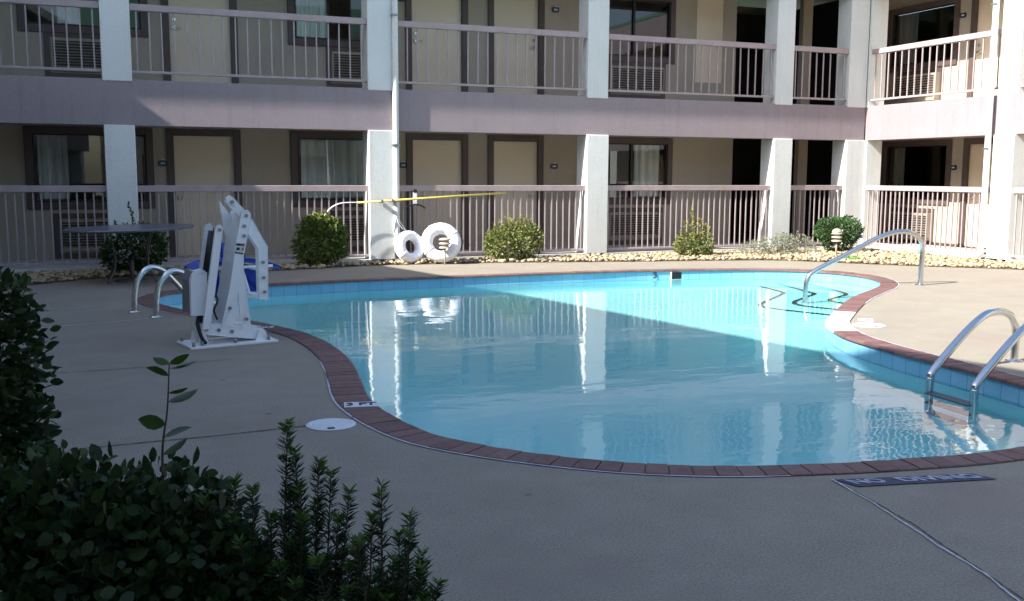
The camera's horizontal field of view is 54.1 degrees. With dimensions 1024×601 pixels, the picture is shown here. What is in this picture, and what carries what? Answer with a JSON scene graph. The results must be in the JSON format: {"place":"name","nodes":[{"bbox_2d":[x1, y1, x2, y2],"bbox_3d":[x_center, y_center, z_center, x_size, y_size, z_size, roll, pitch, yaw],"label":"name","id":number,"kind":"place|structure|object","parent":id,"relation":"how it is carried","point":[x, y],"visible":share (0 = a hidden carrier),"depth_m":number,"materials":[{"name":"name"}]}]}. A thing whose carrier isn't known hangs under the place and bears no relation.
{"place":"outdoors","nodes":[
{"label":"outdoors","id":0,"kind":"place"},
{"bbox_2d":[0,235,1023,600],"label":"pool deck","id":1,"kind":"structure","parent":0,"point":[490,529],"depth_m":4.21,"materials":[{"name":"concrete"}]},
{"bbox_2d":[0,265,63,471],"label":"leafy shrub","id":2,"kind":"object","parent":1,"relation":"on","point":[21,413],"visible":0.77,"depth_m":3.56,"materials":[{"name":"green plant"}]},
{"bbox_2d":[62,224,194,283],"bbox_3d":[-4.627,-0.570,12.177,1.500,0.678,1.500,-3,8,-22],"label":"round table","id":3,"kind":"object","parent":1,"relation":"on","point":[132,228],"visible":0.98,"depth_m":12.06,"materials":[{"name":"paint"}]},
{"bbox_2d":[61,359,226,372],"bbox_3d":[-2.547,0.449,6.770,1.304,0.001,0.055,-3,8,-26],"label":"deck crack","id":4,"kind":"object","parent":1,"relation":"on","point":[135,367],"visible":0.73,"depth_m":6.75,"materials":[{"name":"grey concrete"}]},
{"bbox_2d":[0,439,289,600],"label":"leafy shrub","id":5,"kind":"object","parent":1,"relation":"on","point":[85,532],"visible":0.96,"depth_m":2.13,"materials":[{"name":"green plant"}]},
{"bbox_2d":[138,354,197,537],"bbox_3d":[-0.762,0.419,2.246,0.129,0.604,0.048,-3,8,-22],"label":"tall shoot","id":6,"kind":"object","parent":5,"relation":"attached to","point":[153,422],"visible":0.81,"depth_m":2.22,"materials":[{"name":"green plant"}]},
{"bbox_2d":[69,425,305,449],"bbox_3d":[-1.578,0.678,4.968,1.133,0.001,0.028,-3,8,-25],"label":"deck crack","id":7,"kind":"object","parent":1,"relation":"on","point":[194,437],"visible":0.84,"depth_m":4.97,"materials":[{"name":"grey concrete"}]},
{"bbox_2d":[177,195,279,349],"bbox_3d":[-2.271,-0.273,7.994,0.880,1.140,0.910,-5,9,-34],"label":"pool lift","id":8,"kind":"object","parent":1,"relation":"on","point":[204,284],"visible":1,"depth_m":7.68,"materials":[{"name":"metal"}]},
{"bbox_2d":[171,416,427,600],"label":"needle shrub","id":9,"kind":"object","parent":1,"relation":"on","point":[294,579],"visible":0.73,"depth_m":2.26,"materials":[{"name":"green plant"}]},
{"bbox_2d":[306,418,355,430],"bbox_3d":[-0.947,0.645,5.243,0.260,0.009,0.260,-3,8,-22],"label":"skimmer lid","id":10,"kind":"object","parent":1,"relation":"on","point":[330,424],"visible":1,"depth_m":5.22,"materials":[{"name":"white plastic"}]},
{"bbox_2d":[306,477,448,600],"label":"needle shrub","id":11,"kind":"object","parent":1,"relation":"on","point":[391,591],"visible":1,"depth_m":2.22,"materials":[{"name":"green plant"}]},
{"bbox_2d":[0,0,914,271],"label":"motel back wing","id":12,"kind":"structure","parent":1,"relation":"on","point":[122,127],"depth_m":16.31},
{"bbox_2d":[0,0,101,71],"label":"gallery railing","id":13,"kind":"object","parent":12,"relation":"attached to","point":[79,4],"visible":1,"depth_m":13.09,"materials":[{"name":"metal"}]},
{"bbox_2d":[37,135,69,198],"bbox_3d":[-6.704,-1.950,14.650,0.400,0.920,0.056,-3,8,-22],"label":"curtain","id":14,"kind":"object","parent":12,"relation":"hanging from","point":[52,151],"visible":0.9,"depth_m":14.64,"materials":[{"name":"fabric"}]},
{"bbox_2d":[0,185,107,266],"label":"gallery railing","id":15,"kind":"object","parent":12,"relation":"attached to","point":[52,188],"visible":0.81,"depth_m":13.34,"materials":[{"name":"metal"}]},
{"bbox_2d":[56,6,78,23],"bbox_3d":[-6.416,-4.463,14.448,0.300,0.920,0.052,-3,8,-22],"label":"curtain","id":16,"kind":"object","parent":12,"relation":"hanging from","point":[72,15],"visible":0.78,"depth_m":14.50,"materials":[{"name":"fabric"}]},
{"bbox_2d":[43,32,101,78],"bbox_3d":[-6.299,-3.557,14.624,0.950,0.660,0.348,-3,8,-22],"label":"wall air conditioner","id":17,"kind":"object","parent":12,"relation":"attached to","point":[74,53],"depth_m":14.44,"materials":[{"name":"black plastic"}]},
{"bbox_2d":[52,213,109,258],"bbox_3d":[-6.309,-0.978,14.947,0.950,0.660,0.348,-3,8,-22],"label":"wall air conditioner","id":18,"kind":"object","parent":12,"relation":"attached to","point":[83,240],"depth_m":14.74,"materials":[{"name":"black plastic"}]},
{"bbox_2d":[16,0,148,36],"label":"window","id":19,"kind":"structure","parent":12,"relation":"in","point":[142,31],"depth_m":14.39,"materials":[{"name":"black plastic"}]},
{"bbox_2d":[23,126,155,209],"bbox_3d":[-6.197,-1.948,14.757,1.747,1.195,0.115,-3,8,-22],"label":"window","id":20,"kind":"structure","parent":12,"relation":"in","point":[29,132],"depth_m":14.60,"materials":[{"name":"brown wood"}]},
{"bbox_2d":[158,159,166,166],"bbox_3d":[-5.257,-2.076,15.090,0.136,0.118,0.016,-3,8,-22],"label":"room sign","id":21,"kind":"object","parent":12,"relation":"attached to","point":[162,162],"visible":1,"depth_m":15.08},
{"bbox_2d":[161,0,238,83],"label":"door","id":22,"kind":"structure","parent":12,"relation":"in","point":[167,18],"depth_m":15.13,"materials":[{"name":"metal"}]},
{"bbox_2d":[166,128,242,256],"bbox_3d":[-4.715,-1.652,15.414,1.090,1.935,0.130,-3,8,-22],"label":"door","id":23,"kind":"structure","parent":12,"relation":"in","point":[194,156],"depth_m":15.36,"materials":[{"name":"metal"}]},
{"bbox_2d":[129,3,366,81],"bbox_3d":[-3.627,-3.588,14.065,3.233,0.910,0.070,-3,8,-22],"label":"gallery railing","id":24,"kind":"object","parent":12,"relation":"attached to","point":[161,9],"visible":1,"depth_m":14.00,"materials":[{"name":"metal"}]},
{"bbox_2d":[137,185,368,261],"bbox_3d":[-3.636,-1.117,14.374,3.217,1.060,0.070,-3,8,-22],"label":"gallery railing","id":25,"kind":"object","parent":12,"relation":"attached to","point":[231,188],"visible":0.66,"depth_m":14.32,"materials":[{"name":"metal"}]},
{"bbox_2d":[296,0,326,37],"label":"curtain","id":26,"kind":"object","parent":12,"relation":"hanging from","point":[312,7],"visible":0.86,"depth_m":15.79,"materials":[{"name":"fabric"}]},
{"bbox_2d":[287,0,359,47],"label":"window","id":27,"kind":"structure","parent":12,"relation":"in","point":[291,4],"depth_m":15.68,"materials":[{"name":"brown wood"}]},
{"bbox_2d":[290,131,363,206],"bbox_3d":[-2.712,-2.111,16.163,1.698,1.195,0.115,-3,8,-22],"label":"window","id":28,"kind":"structure","parent":12,"relation":"in","point":[295,136],"depth_m":15.90,"materials":[{"name":"brown wood"}]},
{"bbox_2d":[300,139,362,197],"bbox_3d":[-2.743,-2.135,16.248,1.350,0.920,0.097,-3,8,-22],"label":"curtain","id":29,"kind":"object","parent":12,"relation":"hanging from","point":[331,162],"visible":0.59,"depth_m":16.17,"materials":[{"name":"fabric"}]},
{"bbox_2d":[326,46,361,87],"bbox_3d":[-2.542,-3.733,16.140,0.960,0.660,0.348,-3,8,-22],"label":"wall air conditioner","id":30,"kind":"object","parent":12,"relation":"attached to","point":[355,65],"depth_m":15.92,"materials":[{"name":"grey metal"}]},
{"bbox_2d":[330,210,363,250],"bbox_3d":[-2.552,-1.153,16.463,0.960,0.660,0.348,-3,8,-22],"label":"wall air conditioner","id":31,"kind":"object","parent":12,"relation":"attached to","point":[354,227],"depth_m":16.28,"materials":[{"name":"grey metal"}]},
{"bbox_2d":[391,0,400,258],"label":"downspout","id":32,"kind":"object","parent":12,"relation":"attached to","point":[395,88],"visible":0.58,"depth_m":14.83,"materials":[{"name":"white paint"}]},
{"bbox_2d":[399,161,406,167],"bbox_3d":[-1.792,-2.237,16.488,0.136,0.118,0.016,-3,8,-22],"label":"room sign","id":33,"kind":"object","parent":12,"relation":"attached to","point":[402,164],"visible":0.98,"depth_m":16.48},
{"bbox_2d":[405,0,467,91],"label":"door","id":34,"kind":"structure","parent":12,"relation":"in","point":[434,11],"depth_m":16.51,"materials":[{"name":"metal"}]},
{"bbox_2d":[406,133,468,250],"bbox_3d":[-1.257,-1.814,16.810,1.074,1.935,0.130,-3,8,-22],"label":"door","id":35,"kind":"structure","parent":12,"relation":"in","point":[431,159],"depth_m":16.78,"materials":[{"name":"metal"}]},
{"bbox_2d":[395,185,584,255],"bbox_3d":[-0.308,-1.272,15.717,3.192,1.060,0.070,-3,8,-22],"label":"gallery railing","id":36,"kind":"object","parent":12,"relation":"attached to","point":[501,188],"visible":0.81,"depth_m":15.72,"materials":[{"name":"metal"}]},
{"bbox_2d":[406,189,425,208],"bbox_3d":[-1.462,-1.531,15.124,0.301,0.289,0.100,-3,8,-22],"label":"ring hanger","id":37,"kind":"object","parent":36,"relation":"attached to","point":[414,195],"visible":0.98,"depth_m":15.10,"materials":[{"name":"white plastic"}]},
{"bbox_2d":[327,192,505,211],"bbox_3d":[-1.427,-1.399,15.057,2.848,0.459,0.140,-3,8,-22],"label":"rescue hook pole","id":38,"kind":"object","parent":36,"relation":"hanging from","point":[389,200],"visible":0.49,"depth_m":14.99,"materials":[{"name":"metal"}]},
{"bbox_2d":[398,20,587,90],"bbox_3d":[-0.298,-3.743,15.407,3.208,0.910,0.070,-3,8,-22],"label":"gallery railing","id":39,"kind":"object","parent":12,"relation":"attached to","point":[487,29],"visible":1,"depth_m":15.37,"materials":[{"name":"metal"}]},
{"bbox_2d":[488,135,543,247],"bbox_3d":[0.048,-1.874,17.336,1.031,1.935,0.130,-3,8,-22],"label":"door","id":40,"kind":"structure","parent":12,"relation":"in","point":[512,159],"depth_m":17.30,"materials":[{"name":"metal"}]},
{"bbox_2d":[488,0,544,94],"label":"door","id":41,"kind":"structure","parent":12,"relation":"in","point":[529,14],"depth_m":17.03,"materials":[{"name":"metal"}]},
{"bbox_2d":[550,162,557,168],"bbox_3d":[0.737,-2.355,17.508,0.136,0.118,0.016,-3,8,-22],"label":"room sign","id":42,"kind":"object","parent":12,"relation":"attached to","point":[554,165],"visible":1,"depth_m":17.50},
{"bbox_2d":[552,6,558,12],"bbox_3d":[0.747,-4.995,17.178,0.136,0.118,0.016,-3,8,-22],"label":"room sign","id":43,"kind":"object","parent":12,"relation":"attached to","point":[555,9],"visible":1,"depth_m":17.17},
{"bbox_2d":[608,207,662,244],"bbox_3d":[2.160,-1.373,18.363,1.190,0.660,0.348,-3,8,-22],"label":"wall air conditioner","id":44,"kind":"object","parent":12,"relation":"attached to","point":[639,226],"depth_m":18.23,"materials":[{"name":"grey metal"}]},
{"bbox_2d":[608,61,665,98],"bbox_3d":[2.170,-3.952,18.041,1.190,0.660,0.348,-3,8,-22],"label":"wall air conditioner","id":45,"kind":"object","parent":12,"relation":"attached to","point":[632,76],"depth_m":17.89,"materials":[{"name":"black plastic"}]},
{"bbox_2d":[609,137,672,204],"bbox_3d":[2.148,-2.338,18.124,1.672,1.195,0.115,-3,8,-22],"label":"window","id":46,"kind":"structure","parent":12,"relation":"in","point":[668,142],"depth_m":18.18,"materials":[{"name":"black plastic"}]},
{"bbox_2d":[609,0,675,64],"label":"window","id":47,"kind":"structure","parent":12,"relation":"in","point":[671,19],"depth_m":17.97,"materials":[{"name":"black plastic"}]},
{"bbox_2d":[633,145,658,195],"bbox_3d":[2.478,-2.378,18.354,0.520,0.920,0.084,-3,8,-22],"label":"curtain","id":48,"kind":"object","parent":12,"relation":"hanging from","point":[646,164],"visible":0.88,"depth_m":18.34,"materials":[{"name":"fabric"}]},
{"bbox_2d":[607,185,770,249],"bbox_3d":[3.027,-1.428,17.062,3.232,1.060,0.070,-3,8,-22],"label":"gallery railing","id":49,"kind":"object","parent":12,"relation":"attached to","point":[648,188],"visible":0.84,"depth_m":16.97,"materials":[{"name":"metal"}]},
{"bbox_2d":[608,34,775,97],"bbox_3d":[3.037,-3.899,16.753,3.248,0.910,0.070,-3,8,-22],"label":"gallery railing","id":50,"kind":"object","parent":12,"relation":"attached to","point":[678,41],"visible":1,"depth_m":16.71,"materials":[{"name":"metal"}]},
{"bbox_2d":[789,185,842,244],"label":"gallery railing","id":51,"kind":"object","parent":12,"relation":"attached to","point":[816,187],"visible":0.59,"depth_m":17.99,"materials":[{"name":"metal"}]},
{"bbox_2d":[793,45,848,100],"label":"gallery railing","id":52,"kind":"object","parent":12,"relation":"attached to","point":[817,50],"visible":1,"depth_m":17.70,"materials":[{"name":"metal"}]},
{"bbox_2d":[0,246,1023,284],"bbox_3d":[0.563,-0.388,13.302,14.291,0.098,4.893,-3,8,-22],"label":"river pebbles","id":53,"kind":"object","parent":1,"relation":"on","point":[867,255],"visible":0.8,"depth_m":15.22,"materials":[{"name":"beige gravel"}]},
{"bbox_2d":[97,201,171,272],"bbox_3d":[-4.980,-0.824,13.207,0.960,0.968,0.720,-3,8,-22],"label":"dark bush","id":54,"kind":"object","parent":53,"relation":"on","point":[155,259],"visible":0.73,"depth_m":13.11,"materials":[{"name":"green plant"}]},
{"bbox_2d":[290,209,350,267],"bbox_3d":[-2.723,-0.871,14.201,0.733,0.842,0.827,5,9,33],"label":"round bush","id":55,"kind":"object","parent":53,"relation":"on","point":[330,250],"visible":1,"depth_m":14.07,"materials":[{"name":"green plant"}]},
{"bbox_2d":[395,220,423,262],"bbox_3d":[-1.505,-0.868,14.672,0.484,0.644,0.158,-6,-4,-42],"label":"ring buoy","id":56,"kind":"object","parent":53,"relation":"on","point":[403,253],"visible":1,"depth_m":14.59,"materials":[{"name":"plastic"}]},
{"bbox_2d":[421,222,460,262],"bbox_3d":[-1.042,-0.854,14.746,0.596,0.596,0.189,-1,-6,-10],"label":"ring buoy","id":57,"kind":"object","parent":53,"relation":"on","point":[429,249],"visible":0.94,"depth_m":14.68,"materials":[{"name":"plastic"}]},
{"bbox_2d":[439,238,450,264],"bbox_3d":[-0.976,-0.707,14.590,0.176,0.412,0.176,-3,8,-22],"label":"path light","id":58,"kind":"object","parent":53,"relation":"on","point":[444,243],"visible":0.99,"depth_m":14.54,"materials":[{"name":"beige metal"}]},
{"bbox_2d":[482,214,544,260],"bbox_3d":[0.012,-0.958,15.346,1.040,0.732,0.762,-3,8,-22],"label":"loose bush","id":59,"kind":"object","parent":53,"relation":"on","point":[511,238],"visible":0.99,"depth_m":15.23,"materials":[{"name":"green plant"}]},
{"bbox_2d":[672,206,715,255],"bbox_3d":[2.919,-1.100,16.099,0.773,0.859,0.651,-3,8,-22],"label":"spiky bush","id":60,"kind":"object","parent":53,"relation":"on","point":[680,245],"visible":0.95,"depth_m":16.03,"materials":[{"name":"green plant"}]},
{"bbox_2d":[738,229,816,254],"bbox_3d":[4.407,-0.941,16.634,1.525,0.470,0.680,-3,8,-22],"label":"sage plant","id":61,"kind":"object","parent":53,"relation":"on","point":[790,242],"visible":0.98,"depth_m":16.64,"materials":[{"name":"green plant"}]},
{"bbox_2d":[831,228,841,253],"bbox_3d":[5.324,-0.945,16.443,0.176,0.473,0.176,-3,8,-22],"label":"path light","id":62,"kind":"object","parent":53,"relation":"on","point":[836,231],"visible":0.99,"depth_m":16.38,"materials":[{"name":"beige metal"}]},
{"bbox_2d":[811,214,864,251],"bbox_3d":[5.572,-1.140,17.151,0.936,0.675,0.763,-3,8,-22],"label":"clipped bush","id":63,"kind":"object","parent":53,"relation":"on","point":[844,223],"visible":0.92,"depth_m":17.01,"materials":[{"name":"green plant"}]},
{"bbox_2d":[845,254,860,259],"bbox_3d":[5.219,-0.653,15.390,0.353,0.145,0.254,-3,8,-22],"label":"grass tuft","id":64,"kind":"object","parent":53,"relation":"on","point":[850,256],"visible":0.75,"depth_m":15.36,"materials":[{"name":"green plant"}]},
{"bbox_2d":[972,0,999,257],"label":"downspout","id":65,"kind":"object","parent":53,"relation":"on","point":[989,116],"visible":0.95,"depth_m":15.49,"materials":[{"name":"white paint"}]},
{"bbox_2d":[137,277,1022,476],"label":"coping sealant","id":66,"kind":"object","parent":1,"relation":"on","point":[332,397],"visible":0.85,"depth_m":4.70,"materials":[{"name":"grey rubber"}]},
{"bbox_2d":[274,304,1021,474],"bbox_3d":[1.646,0.164,9.165,7.406,0.001,9.007,-3,8,-22],"label":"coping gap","id":67,"kind":"object","parent":66,"relation":"on","point":[806,474],"visible":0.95,"depth_m":4.53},
{"bbox_2d":[137,268,1023,476],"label":"swimming pool","id":68,"kind":"structure","parent":1,"relation":"in","point":[345,382],"depth_m":7.20,"materials":[{"name":"brick"}]},
{"bbox_2d":[128,264,214,317],"bbox_3d":[-3.123,0.376,9.621,0.910,1.441,0.588,-7,10,-43],"label":"pool ladder","id":69,"kind":"object","parent":68,"relation":"attached to","point":[166,274],"visible":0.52,"depth_m":9.44,"materials":[{"name":"metal"}]},
{"bbox_2d":[344,401,377,407],"bbox_3d":[-0.855,0.586,5.665,0.185,0.006,0.120,-1,7,-10],"label":"depth marker","id":70,"kind":"object","parent":68,"relation":"on","point":[360,404],"visible":1,"depth_m":5.65,"materials":[{"name":"tile"}]},
{"bbox_2d":[168,279,1023,465],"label":"pool water","id":71,"kind":"structure","parent":68,"relation":"in","point":[727,372],"depth_m":7.25,"materials":[{"name":"blue liquid"}]},
{"bbox_2d":[925,308,1023,405],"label":"pool ladder","id":72,"kind":"object","parent":68,"relation":"attached to","point":[1012,342],"visible":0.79,"depth_m":6.68,"materials":[{"name":"metal"}]},
{"bbox_2d":[803,229,925,297],"bbox_3d":[4.222,-0.143,12.031,1.541,1.428,0.119,-1,7,-6],"label":"step handrail","id":73,"kind":"object","parent":1,"relation":"on","point":[814,271],"visible":0.81,"depth_m":11.93,"materials":[{"name":"metal"}]},
{"bbox_2d":[858,318,872,320],"bbox_3d":[3.227,0.174,9.144,0.130,0.006,0.150,3,7,18],"label":"depth marker","id":74,"kind":"object","parent":1,"relation":"on","point":[863,319],"visible":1,"depth_m":9.13,"materials":[{"name":"white paint"}]},
{"bbox_2d":[852,323,885,327],"bbox_3d":[3.137,0.214,8.808,0.284,0.009,0.284,-3,8,-22],"label":"skimmer lid","id":75,"kind":"object","parent":1,"relation":"on","point":[871,325],"visible":1,"depth_m":8.76,"materials":[{"name":"white plastic"}]},
{"bbox_2d":[835,473,995,485],"bbox_3d":[1.745,0.770,4.318,0.702,0.004,0.104,-1,7,-9],"label":"no diving marking","id":76,"kind":"object","parent":1,"relation":"on","point":[905,480],"visible":1,"depth_m":4.32,"materials":[{"name":"black paint"}]},
{"bbox_2d":[832,479,1019,600],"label":"joint sealant","id":77,"kind":"object","parent":1,"relation":"on","point":[999,585],"visible":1,"depth_m":3.54,"materials":[{"name":"grey rubber"}]},
{"bbox_2d":[846,486,1023,598],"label":"deck joint","id":78,"kind":"object","parent":1,"relation":"on","point":[939,542],"visible":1,"depth_m":3.58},
{"bbox_2d":[861,0,1023,261],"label":"motel right wing","id":79,"kind":"structure","parent":1,"relation":"on","point":[936,139],"depth_m":17.77,"materials":[{"name":"white paint"}]},
{"bbox_2d":[892,148,905,195],"bbox_3d":[7.556,-2.507,19.541,0.054,0.920,0.280,-3,8,-22],"label":"curtain","id":80,"kind":"object","parent":79,"relation":"hanging from","point":[899,166],"visible":0.84,"depth_m":19.54,"materials":[{"name":"fabric"}]},
{"bbox_2d":[899,13,918,64],"bbox_3d":[7.582,-5.003,19.192,0.083,0.920,0.440,-3,8,-22],"label":"curtain","id":81,"kind":"object","parent":79,"relation":"hanging from","point":[908,28],"visible":0.79,"depth_m":19.15,"materials":[{"name":"fabric"}]},
{"bbox_2d":[888,207,934,244],"bbox_3d":[7.698,-1.429,19.186,0.468,0.690,1.110,-3,8,-22],"label":"wall air conditioner","id":82,"kind":"object","parent":79,"relation":"attached to","point":[914,222],"depth_m":18.97,"materials":[{"name":"beige plastic"}]},
{"bbox_2d":[880,139,952,204],"bbox_3d":[7.671,-2.429,19.021,0.115,1.195,1.740,-3,8,-22],"label":"window","id":83,"kind":"structure","parent":79,"relation":"in","point":[886,147],"depth_m":19.00,"materials":[{"name":"brown wood"}]},
{"bbox_2d":[894,67,942,103],"bbox_3d":[7.707,-3.979,18.867,0.468,0.690,1.110,-3,8,-22],"label":"wall air conditioner","id":84,"kind":"object","parent":79,"relation":"attached to","point":[917,85],"depth_m":18.66,"materials":[{"name":"beige plastic"}]},
{"bbox_2d":[886,0,960,72],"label":"window","id":85,"kind":"structure","parent":79,"relation":"in","point":[892,25],"depth_m":18.71,"materials":[{"name":"brown wood"}]},
{"bbox_2d":[866,185,990,254],"bbox_3d":[7.003,-1.407,17.017,0.070,1.060,2.822,-3,8,-22],"label":"gallery railing","id":86,"kind":"object","parent":79,"relation":"attached to","point":[942,189],"visible":0.88,"depth_m":16.93,"materials":[{"name":"metal"}]},
{"bbox_2d":[870,29,1002,100],"bbox_3d":[7.012,-3.878,16.708,0.070,0.910,2.838,-3,8,-22],"label":"gallery railing","id":87,"kind":"object","parent":79,"relation":"attached to","point":[953,39],"visible":0.98,"depth_m":16.64,"materials":[{"name":"metal"}]},
{"bbox_2d":[950,164,956,169],"bbox_3d":[7.991,-2.417,18.142,0.016,0.118,0.136,-3,8,-22],"label":"room sign","id":88,"kind":"object","parent":79,"relation":"attached to","point":[953,166],"visible":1,"depth_m":18.13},
{"bbox_2d":[960,11,966,17],"bbox_3d":[8.008,-5.074,17.791,0.016,0.118,0.136,-3,8,-22],"label":"room sign","id":89,"kind":"object","parent":79,"relation":"attached to","point":[963,14],"visible":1,"depth_m":17.78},
{"bbox_2d":[957,137,993,248],"bbox_3d":[8.320,-1.864,17.510,0.130,1.935,1.110,-3,8,-22],"label":"door","id":90,"kind":"structure","parent":79,"relation":"in","point":[973,154],"depth_m":17.80,"materials":[{"name":"metal"}]},
{"bbox_2d":[966,0,1003,97],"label":"door","id":91,"kind":"structure","parent":79,"relation":"in","point":[982,10],"depth_m":17.50,"materials":[{"name":"metal"}]},
{"bbox_2d":[1010,188,1023,257],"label":"gallery railing","id":92,"kind":"object","parent":79,"relation":"attached to","point":[1019,190],"visible":1,"depth_m":15.26,"materials":[{"name":"metal"}]}
]}

